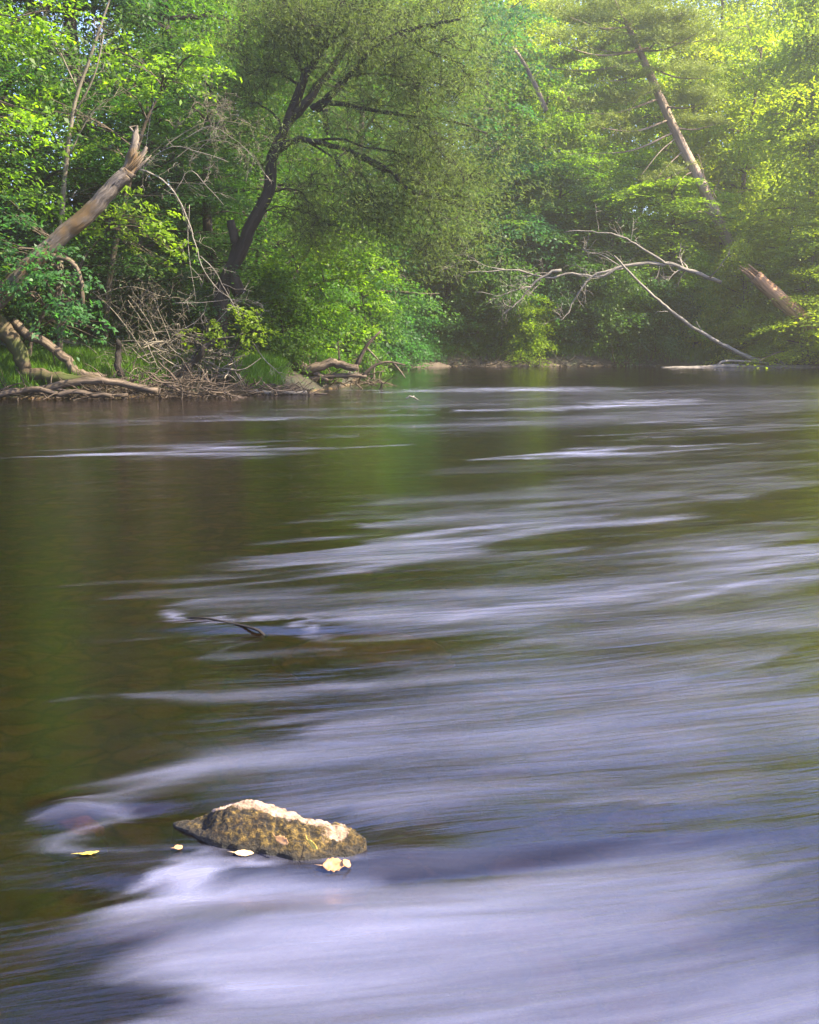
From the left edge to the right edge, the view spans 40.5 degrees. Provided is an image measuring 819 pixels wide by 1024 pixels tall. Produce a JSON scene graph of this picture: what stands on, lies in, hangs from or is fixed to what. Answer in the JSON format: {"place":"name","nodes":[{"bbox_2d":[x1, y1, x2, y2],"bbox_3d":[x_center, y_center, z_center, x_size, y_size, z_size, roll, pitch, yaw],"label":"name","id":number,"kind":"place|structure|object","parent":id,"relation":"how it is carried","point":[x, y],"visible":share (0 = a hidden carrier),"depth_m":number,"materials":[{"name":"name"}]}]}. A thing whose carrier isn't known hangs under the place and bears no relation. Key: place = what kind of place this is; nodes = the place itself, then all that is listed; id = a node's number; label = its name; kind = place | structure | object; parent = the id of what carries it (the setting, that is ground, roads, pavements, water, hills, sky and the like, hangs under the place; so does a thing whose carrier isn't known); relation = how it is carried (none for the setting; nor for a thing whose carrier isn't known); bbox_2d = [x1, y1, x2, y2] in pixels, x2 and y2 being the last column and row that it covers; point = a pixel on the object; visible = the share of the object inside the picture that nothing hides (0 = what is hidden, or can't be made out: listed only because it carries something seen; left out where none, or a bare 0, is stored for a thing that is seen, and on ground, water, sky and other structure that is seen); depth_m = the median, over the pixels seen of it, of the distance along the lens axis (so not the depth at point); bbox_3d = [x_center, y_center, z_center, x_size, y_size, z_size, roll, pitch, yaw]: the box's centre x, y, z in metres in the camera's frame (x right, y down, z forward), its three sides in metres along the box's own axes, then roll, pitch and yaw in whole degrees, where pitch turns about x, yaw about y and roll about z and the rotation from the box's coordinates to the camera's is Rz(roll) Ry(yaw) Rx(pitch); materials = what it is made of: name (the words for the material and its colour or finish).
{"place":"outdoors","nodes":[
{"label":"outdoors","id":0,"kind":"place"},
{"bbox_2d":[7,0,791,214],"label":"sky","id":1,"kind":"structure","parent":0,"point":[35,0],"materials":[{"name":"white"}]},
{"bbox_2d":[0,366,818,1023],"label":"water","id":2,"kind":"structure","parent":0,"point":[516,686],"depth_m":4.36,"materials":[{"name":"grey liquid"}]},
{"bbox_2d":[73,851,98,854],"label":"fallen leaf","id":3,"kind":"object","parent":2,"relation":"on","point":[89,852],"visible":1,"depth_m":3.04,"materials":[{"name":"yellow plant"}]},
{"bbox_2d":[173,844,182,849],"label":"fallen leaf","id":4,"kind":"object","parent":2,"relation":"on","point":[177,847],"visible":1,"depth_m":3.07,"materials":[{"name":"yellow plant"}]},
{"bbox_2d":[184,617,264,634],"bbox_3d":[-0.933,0.556,5.474,0.607,0.047,0.029,6,11,33],"label":"half sunken branch","id":5,"kind":"object","parent":2,"relation":"on","point":[246,626],"visible":0.91,"depth_m":5.44,"materials":[{"name":"brown wood"}]},
{"bbox_2d":[228,850,253,855],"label":"fallen leaf","id":6,"kind":"object","parent":2,"relation":"on","point":[243,852],"visible":1,"depth_m":3.03,"materials":[{"name":"white plant"}]},
{"bbox_2d":[173,799,366,860],"bbox_3d":[-0.405,0.924,3.118,0.620,0.201,0.219,2,9,10],"label":"rock","id":7,"kind":"object","parent":2,"relation":"in","point":[251,825],"visible":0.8,"depth_m":3.07,"materials":[{"name":"stone"}]},
{"bbox_2d":[272,833,287,845],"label":"fallen leaf","id":8,"kind":"object","parent":7,"relation":"on","point":[282,840],"visible":1,"depth_m":3.01,"materials":[{"name":"plant"}]},
{"bbox_2d":[306,836,316,849],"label":"fallen leaf","id":9,"kind":"object","parent":7,"relation":"on","point":[312,844],"visible":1,"depth_m":3.00,"materials":[{"name":"yellow plant"}]},
{"bbox_2d":[314,857,343,871],"bbox_3d":[-0.212,0.939,2.947,0.082,0.008,0.044,-1,43,-8],"label":"fallen leaf","id":10,"kind":"object","parent":2,"relation":"on","point":[332,864],"visible":1,"depth_m":2.95,"materials":[{"name":"yellow plant"}]},
{"bbox_2d":[342,859,350,866],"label":"fallen leaf","id":11,"kind":"object","parent":2,"relation":"on","point":[346,862],"visible":1,"depth_m":2.96,"materials":[{"name":"yellow plant"}]},
{"bbox_2d":[1,213,818,398],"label":"ground","id":12,"kind":"structure","parent":0,"point":[318,386],"depth_m":53.89,"materials":[{"name":"soil"}]},
{"bbox_2d":[0,261,100,352],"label":"bush","id":13,"kind":"object","parent":12,"relation":"on","point":[39,346],"visible":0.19,"depth_m":27.70,"materials":[{"name":"green plant"}]},
{"bbox_2d":[0,0,107,204],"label":"maple tree","id":14,"kind":"object","parent":12,"relation":"on","point":[26,37],"visible":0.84,"depth_m":24.30,"materials":[{"name":"green plant"}]},
{"bbox_2d":[0,386,111,397],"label":"driftwood log","id":15,"kind":"object","parent":12,"relation":"on","point":[41,390],"visible":1,"depth_m":24.92,"materials":[{"name":"wood"}]},
{"bbox_2d":[0,367,114,399],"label":"stick litter","id":16,"kind":"object","parent":12,"relation":"on","point":[49,396],"visible":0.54,"depth_m":25.14,"materials":[{"name":"brown wood"}]},
{"bbox_2d":[0,195,118,361],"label":"box elder tree","id":17,"kind":"object","parent":12,"relation":"on","point":[62,283],"visible":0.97,"depth_m":24.33,"materials":[{"name":"green plant"}]},
{"bbox_2d":[11,318,108,377],"bbox_3d":[-8.148,-3.725,26.015,2.458,1.636,0.521,1,9,5],"label":"fallen log","id":18,"kind":"object","parent":12,"relation":"on","point":[60,354],"visible":0.72,"depth_m":25.93,"materials":[{"name":"wood"}]},
{"bbox_2d":[0,0,120,364],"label":"broadleaf tree","id":19,"kind":"object","parent":12,"relation":"on","point":[38,178],"visible":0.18,"depth_m":27.88,"materials":[{"name":"green plant"}]},
{"bbox_2d":[0,1,141,340],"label":"broadleaf tree","id":20,"kind":"object","parent":12,"relation":"on","point":[39,114],"visible":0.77,"depth_m":24.85,"materials":[{"name":"green plant"}]},
{"bbox_2d":[0,125,150,310],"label":"broken snag","id":21,"kind":"object","parent":12,"relation":"on","point":[91,210],"visible":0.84,"depth_m":24.43,"materials":[{"name":"brown wood"}]},
{"bbox_2d":[129,83,270,317],"bbox_3d":[-4.797,-6.988,25.196,3.384,5.104,1.308,0,9,0],"label":"bare branch","id":22,"kind":"object","parent":21,"relation":"attached to","point":[174,191],"visible":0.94,"depth_m":25.14,"materials":[{"name":"grey wood"}]},
{"bbox_2d":[2,377,158,395],"bbox_3d":[-7.801,-2.811,25.215,4.188,0.522,0.267,0,9,0],"label":"driftwood log","id":23,"kind":"object","parent":12,"relation":"on","point":[57,385],"visible":0.83,"depth_m":25.14,"materials":[{"name":"brown wood"}]},
{"bbox_2d":[40,0,136,348],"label":"sapling","id":24,"kind":"object","parent":12,"relation":"on","point":[71,122],"visible":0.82,"depth_m":26.39,"materials":[{"name":"grey wood"}]},
{"bbox_2d":[0,57,196,344],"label":"broadleaf tree","id":25,"kind":"object","parent":12,"relation":"on","point":[33,158],"visible":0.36,"depth_m":27.82,"materials":[{"name":"green plant"}]},
{"bbox_2d":[0,0,206,345],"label":"broadleaf tree","id":26,"kind":"object","parent":12,"relation":"on","point":[57,80],"visible":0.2,"depth_m":29.16,"materials":[{"name":"green plant"}]},
{"bbox_2d":[0,0,223,344],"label":"broadleaf tree","id":27,"kind":"object","parent":12,"relation":"on","point":[92,9],"visible":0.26,"depth_m":30.86,"materials":[{"name":"green plant"}]},
{"bbox_2d":[12,30,242,347],"bbox_3d":[-6.365,-7.285,26.274,6.340,8.598,3.113,4,10,21],"label":"box elder tree","id":28,"kind":"object","parent":12,"relation":"on","point":[204,50],"visible":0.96,"depth_m":26.05,"materials":[{"name":"green plant"}]},
{"bbox_2d":[57,186,198,347],"bbox_3d":[-6.888,-5.298,26.029,4.430,4.679,1.594,3,9,19],"label":"box elder tree","id":29,"kind":"object","parent":12,"relation":"on","point":[118,214],"visible":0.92,"depth_m":25.62,"materials":[{"name":"green plant"}]},
{"bbox_2d":[64,262,200,354],"bbox_3d":[-7.259,-4.752,28.748,3.940,3.407,3.355,-5,10,-30],"label":"bush","id":30,"kind":"object","parent":12,"relation":"on","point":[124,315],"visible":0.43,"depth_m":28.24,"materials":[{"name":"green plant"}]},
{"bbox_2d":[0,77,293,343],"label":"broadleaf tree","id":31,"kind":"object","parent":12,"relation":"on","point":[137,261],"visible":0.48,"depth_m":28.36,"materials":[{"name":"green plant"}]},
{"bbox_2d":[89,252,220,380],"bbox_3d":[-6.219,-4.498,26.764,3.302,3.528,1.796,0,9,0],"label":"dead brush","id":32,"kind":"object","parent":12,"relation":"on","point":[146,318],"visible":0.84,"depth_m":26.82,"materials":[{"name":"brown wood"}]},
{"bbox_2d":[71,350,251,398],"bbox_3d":[-5.899,-3.214,25.822,4.734,1.179,2.716,0,9,0],"label":"brush pile","id":33,"kind":"object","parent":12,"relation":"on","point":[182,392],"visible":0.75,"depth_m":25.60,"materials":[{"name":"wood"}]},
{"bbox_2d":[0,313,105,386],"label":"mossy log","id":34,"kind":"object","parent":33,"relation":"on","point":[10,338],"visible":0.75,"depth_m":25.54,"materials":[{"name":"brown wood"}]},
{"bbox_2d":[114,339,123,376],"bbox_3d":[-6.883,-3.638,26.193,0.236,0.870,0.341,-5,10,-29],"label":"dark prong","id":35,"kind":"object","parent":33,"relation":"on","point":[118,358],"visible":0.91,"depth_m":26.13,"materials":[{"name":"brown wood"}]},
{"bbox_2d":[181,340,216,381],"bbox_3d":[-5.027,-3.593,26.515,0.888,1.045,0.254,0,9,0],"label":"dark prong","id":36,"kind":"object","parent":33,"relation":"on","point":[198,357],"visible":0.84,"depth_m":26.45,"materials":[{"name":"brown wood"}]},
{"bbox_2d":[79,309,260,393],"bbox_3d":[-5.831,-3.865,26.953,4.533,2.083,2.381,0,9,0],"label":"dry brush","id":37,"kind":"object","parent":12,"relation":"on","point":[216,369],"visible":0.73,"depth_m":26.83,"materials":[{"name":"brown wood"}]},
{"bbox_2d":[2,0,339,342],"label":"broadleaf tree","id":38,"kind":"object","parent":12,"relation":"on","point":[165,27],"visible":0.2,"depth_m":31.80,"materials":[{"name":"green plant"}]},
{"bbox_2d":[0,342,348,393],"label":"grass","id":39,"kind":"structure","parent":12,"relation":"on","point":[261,367],"depth_m":27.16,"materials":[{"name":"green plant"}]},
{"bbox_2d":[132,282,270,358],"bbox_3d":[-5.346,-4.547,29.005,3.371,2.872,3.644,3,10,21],"label":"bush","id":40,"kind":"object","parent":12,"relation":"on","point":[188,321],"visible":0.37,"depth_m":28.47,"materials":[{"name":"green plant"}]},
{"bbox_2d":[44,32,372,366],"bbox_3d":[-5.259,-8.595,32.117,9.380,9.213,8.837,0,9,-1],"label":"broadleaf tree","id":41,"kind":"object","parent":12,"relation":"on","point":[206,213],"visible":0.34,"depth_m":31.48,"materials":[{"name":"green plant"}]},
{"bbox_2d":[1,0,441,360],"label":"bank woods","id":42,"kind":"object","parent":12,"relation":"on","point":[377,247],"visible":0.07,"depth_m":44.28,"materials":[{"name":"green plant"}]},
{"bbox_2d":[176,304,280,382],"bbox_3d":[-4.392,-4.031,26.622,2.597,1.870,1.191,2,9,14],"label":"maple","id":43,"kind":"object","parent":12,"relation":"on","point":[218,334],"visible":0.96,"depth_m":26.57,"materials":[{"name":"green plant"}]},
{"bbox_2d":[103,0,405,351],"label":"broadleaf tree","id":44,"kind":"object","parent":12,"relation":"on","point":[283,178],"visible":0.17,"depth_m":37.57,"materials":[{"name":"green plant"}]},
{"bbox_2d":[202,369,328,395],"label":"twig litter","id":45,"kind":"object","parent":12,"relation":"on","point":[289,388],"visible":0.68,"depth_m":27.00,"materials":[{"name":"brown wood"}]},
{"bbox_2d":[175,282,291,383],"bbox_3d":[-4.271,-4.322,26.815,2.873,2.473,0.973,0,9,0],"label":"bare branch","id":46,"kind":"object","parent":45,"relation":"on","point":[200,317],"visible":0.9,"depth_m":26.89,"materials":[{"name":"brown wood"}]},
{"bbox_2d":[249,387,306,394],"bbox_3d":[-3.213,-2.934,27.117,1.437,0.396,0.215,0,9,0],"label":"driftwood log","id":47,"kind":"object","parent":12,"relation":"on","point":[273,392],"visible":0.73,"depth_m":27.06,"materials":[{"name":"wood"}]},
{"bbox_2d":[230,264,339,388],"bbox_3d":[-3.448,-4.786,29.541,3.615,3.534,3.473,-5,10,-30],"label":"bush","id":48,"kind":"object","parent":12,"relation":"on","point":[289,349],"visible":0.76,"depth_m":28.96,"materials":[{"name":"green plant"}]},
{"bbox_2d":[257,258,372,371],"bbox_3d":[-3.210,-6.165,35.636,4.648,4.350,4.465,-5,10,-31],"label":"bush","id":49,"kind":"object","parent":12,"relation":"on","point":[340,294],"visible":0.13,"depth_m":35.15,"materials":[{"name":"green plant"}]},
{"bbox_2d":[244,196,402,371],"bbox_3d":[-2.303,-6.127,30.004,4.478,5.011,3.096,0,9,0],"label":"maple tree","id":50,"kind":"object","parent":12,"relation":"on","point":[344,274],"visible":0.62,"depth_m":29.82,"materials":[{"name":"green plant"}]},
{"bbox_2d":[285,331,413,381],"bbox_3d":[-2.504,-3.955,29.685,5.232,1.783,0.833,0,9,0],"label":"fallen tree","id":51,"kind":"object","parent":12,"relation":"on","point":[325,364],"visible":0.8,"depth_m":29.68,"materials":[{"name":"wood"}]},
{"bbox_2d":[308,352,397,389],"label":"driftwood litter","id":52,"kind":"object","parent":12,"relation":"on","point":[373,382],"visible":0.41,"depth_m":30.17,"materials":[{"name":"brown wood"}]},
{"bbox_2d":[77,0,628,351],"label":"willow tree","id":53,"kind":"object","parent":12,"relation":"on","point":[297,28],"visible":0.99,"depth_m":26.45,"materials":[{"name":"green plant"}]},
{"bbox_2d":[137,75,276,181],"bbox_3d":[-4.713,-9.088,26.209,3.394,2.429,1.162,1,9,8],"label":"dead brush","id":54,"kind":"object","parent":53,"relation":"hanging from","point":[217,114],"visible":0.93,"depth_m":26.11,"materials":[{"name":"wood"}]},
{"bbox_2d":[318,281,412,374],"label":"bush","id":55,"kind":"object","parent":12,"relation":"on","point":[385,315],"visible":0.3,"depth_m":40.67,"materials":[{"name":"green plant"}]},
{"bbox_2d":[219,0,527,370],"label":"broadleaf tree","id":56,"kind":"object","parent":12,"relation":"on","point":[422,294],"visible":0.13,"depth_m":42.74,"materials":[{"name":"green plant"}]},
{"bbox_2d":[331,295,439,369],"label":"bush","id":57,"kind":"object","parent":12,"relation":"on","point":[397,354],"visible":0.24,"depth_m":48.22,"materials":[{"name":"green plant"}]},
{"bbox_2d":[333,131,473,345],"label":"broadleaf tree","id":58,"kind":"object","parent":12,"relation":"on","point":[406,275],"visible":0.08,"depth_m":57.44,"materials":[{"name":"green plant"}]},
{"bbox_2d":[378,286,453,363],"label":"bush","id":59,"kind":"object","parent":12,"relation":"on","point":[417,335],"visible":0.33,"depth_m":53.59,"materials":[{"name":"green plant"}]},
{"bbox_2d":[411,362,450,366],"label":"mud bank","id":60,"kind":"structure","parent":12,"relation":"on","point":[437,364],"depth_m":52.39,"materials":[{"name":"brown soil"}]},
{"bbox_2d":[419,299,489,362],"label":"bush","id":61,"kind":"object","parent":12,"relation":"on","point":[443,335],"visible":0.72,"depth_m":54.73,"materials":[{"name":"green plant"}]},
{"bbox_2d":[374,180,535,343],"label":"broadleaf tree","id":62,"kind":"object","parent":12,"relation":"on","point":[446,290],"visible":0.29,"depth_m":56.04,"materials":[{"name":"green plant"}]},
{"bbox_2d":[98,0,818,307],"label":"woods","id":63,"kind":"object","parent":12,"relation":"on","point":[733,7],"visible":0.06,"depth_m":73.15,"materials":[{"name":"green plant"}]},
{"bbox_2d":[391,0,575,336],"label":"broadleaf tree","id":64,"kind":"object","parent":12,"relation":"on","point":[520,17],"visible":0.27,"depth_m":61.97,"materials":[{"name":"green plant"}]},
{"bbox_2d":[447,252,550,359],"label":"bush","id":65,"kind":"object","parent":12,"relation":"on","point":[492,338],"visible":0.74,"depth_m":54.55,"materials":[{"name":"green plant"}]},
{"bbox_2d":[403,131,596,341],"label":"broadleaf tree","id":66,"kind":"object","parent":12,"relation":"on","point":[527,248],"visible":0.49,"depth_m":56.13,"materials":[{"name":"green plant"}]},
{"bbox_2d":[484,360,558,365],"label":"mud bank","id":67,"kind":"structure","parent":12,"relation":"on","point":[523,364],"depth_m":53.38,"materials":[{"name":"brown soil"}]},
{"bbox_2d":[492,292,565,366],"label":"bush","id":68,"kind":"object","parent":12,"relation":"on","point":[531,333],"visible":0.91,"depth_m":53.77,"materials":[{"name":"green plant"}]},
{"bbox_2d":[432,152,657,345],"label":"broadleaf tree","id":69,"kind":"object","parent":12,"relation":"on","point":[545,205],"visible":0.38,"depth_m":57.13,"materials":[{"name":"green plant"}]},
{"bbox_2d":[414,340,679,366],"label":"bank litter","id":70,"kind":"object","parent":12,"relation":"on","point":[578,364],"visible":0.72,"depth_m":53.01,"materials":[{"name":"brown plant"}]},
{"bbox_2d":[457,35,637,293],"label":"broadleaf tree","id":71,"kind":"object","parent":12,"relation":"on","point":[556,86],"visible":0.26,"depth_m":63.05,"materials":[{"name":"green plant"}]},
{"bbox_2d":[530,252,624,359],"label":"bush","id":72,"kind":"object","parent":12,"relation":"on","point":[578,338],"visible":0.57,"depth_m":54.77,"materials":[{"name":"green plant"}]},
{"bbox_2d":[433,205,732,328],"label":"fallen dead tree","id":73,"kind":"object","parent":12,"relation":"on","point":[658,264],"visible":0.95,"depth_m":52.31,"materials":[{"name":"grey wood"}]},
{"bbox_2d":[377,340,818,363],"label":"grass","id":74,"kind":"structure","parent":12,"relation":"on","point":[699,353],"depth_m":54.34,"materials":[{"name":"green plant"}]},
{"bbox_2d":[520,136,688,343],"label":"broadleaf tree","id":75,"kind":"object","parent":12,"relation":"on","point":[627,171],"visible":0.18,"depth_m":60.22,"materials":[{"name":"green plant"}]},
{"bbox_2d":[531,189,698,340],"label":"broadleaf tree","id":76,"kind":"object","parent":12,"relation":"on","point":[622,220],"visible":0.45,"depth_m":55.93,"materials":[{"name":"green plant"}]},
{"bbox_2d":[569,261,665,365],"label":"bush","id":77,"kind":"object","parent":12,"relation":"on","point":[609,298],"visible":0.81,"depth_m":53.78,"materials":[{"name":"green plant"}]},
{"bbox_2d":[559,3,711,306],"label":"broadleaf tree","id":78,"kind":"object","parent":12,"relation":"on","point":[647,113],"visible":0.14,"depth_m":65.08,"materials":[{"name":"green plant"}]},
{"bbox_2d":[516,0,761,324],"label":"leaning pine","id":79,"kind":"object","parent":12,"relation":"on","point":[657,25],"visible":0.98,"depth_m":54.13,"materials":[{"name":"green plant"}]},
{"bbox_2d":[511,46,549,111],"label":"dead snag","id":80,"kind":"object","parent":79,"relation":"attached to","point":[539,95],"visible":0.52,"depth_m":57.17,"materials":[{"name":"grey wood"}]},
{"bbox_2d":[617,275,703,366],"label":"bush","id":81,"kind":"object","parent":12,"relation":"on","point":[674,303],"visible":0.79,"depth_m":53.93,"materials":[{"name":"green plant"}]},
{"bbox_2d":[559,173,786,342],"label":"broadleaf tree","id":82,"kind":"object","parent":12,"relation":"on","point":[679,206],"visible":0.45,"depth_m":56.21,"materials":[{"name":"green plant"}]},
{"bbox_2d":[637,249,750,356],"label":"bush","id":83,"kind":"object","parent":12,"relation":"on","point":[694,283],"visible":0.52,"depth_m":54.37,"materials":[{"name":"green plant"}]},
{"bbox_2d":[616,0,778,281],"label":"broadleaf tree","id":84,"kind":"object","parent":12,"relation":"on","point":[705,55],"visible":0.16,"depth_m":62.77,"materials":[{"name":"green plant"}]},
{"bbox_2d":[661,202,772,346],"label":"broadleaf tree","id":85,"kind":"object","parent":12,"relation":"on","point":[718,245],"visible":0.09,"depth_m":57.94,"materials":[{"name":"green plant"}]},
{"bbox_2d":[635,0,818,333],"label":"maple tree","id":86,"kind":"object","parent":12,"relation":"on","point":[740,187],"visible":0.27,"depth_m":60.68,"materials":[{"name":"green plant"}]},
{"bbox_2d":[687,232,803,364],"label":"bush","id":87,"kind":"object","parent":12,"relation":"on","point":[739,257],"visible":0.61,"depth_m":53.25,"materials":[{"name":"green plant"}]},
{"bbox_2d":[672,357,818,366],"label":"shore log","id":88,"kind":"object","parent":12,"relation":"on","point":[719,364],"visible":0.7,"depth_m":51.51,"materials":[{"name":"wood"}]},
{"bbox_2d":[676,0,818,339],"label":"maple tree","id":89,"kind":"object","parent":12,"relation":"on","point":[808,41],"visible":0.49,"depth_m":55.69,"materials":[{"name":"green plant"}]},
{"bbox_2d":[691,184,818,353],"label":"maple tree","id":90,"kind":"object","parent":12,"relation":"on","point":[766,226],"visible":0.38,"depth_m":53.58,"materials":[{"name":"green plant"}]},
{"bbox_2d":[698,218,818,367],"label":"bush","id":91,"kind":"object","parent":12,"relation":"on","point":[803,249],"visible":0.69,"depth_m":51.42,"materials":[{"name":"green plant"}]},
{"bbox_2d":[738,302,805,364],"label":"bush","id":92,"kind":"object","parent":12,"relation":"on","point":[765,348],"visible":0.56,"depth_m":51.91,"materials":[{"name":"green plant"}]},
{"bbox_2d":[727,79,818,364],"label":"maple tree","id":93,"kind":"object","parent":12,"relation":"on","point":[794,140],"visible":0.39,"depth_m":52.93,"materials":[{"name":"green plant"}]},
{"bbox_2d":[739,264,818,342],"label":"broken tree","id":94,"kind":"object","parent":12,"relation":"on","point":[764,285],"visible":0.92,"depth_m":50.83,"materials":[{"name":"orange wood"}]},
{"bbox_2d":[769,302,818,367],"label":"bush","id":95,"kind":"object","parent":12,"relation":"on","point":[814,346],"visible":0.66,"depth_m":50.69,"materials":[{"name":"green plant"}]},
{"bbox_2d":[613,255,762,361],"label":"bare branch","id":96,"kind":"object","parent":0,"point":[718,342],"visible":0.98,"depth_m":51.53,"materials":[{"name":"grey wood"}]}
]}

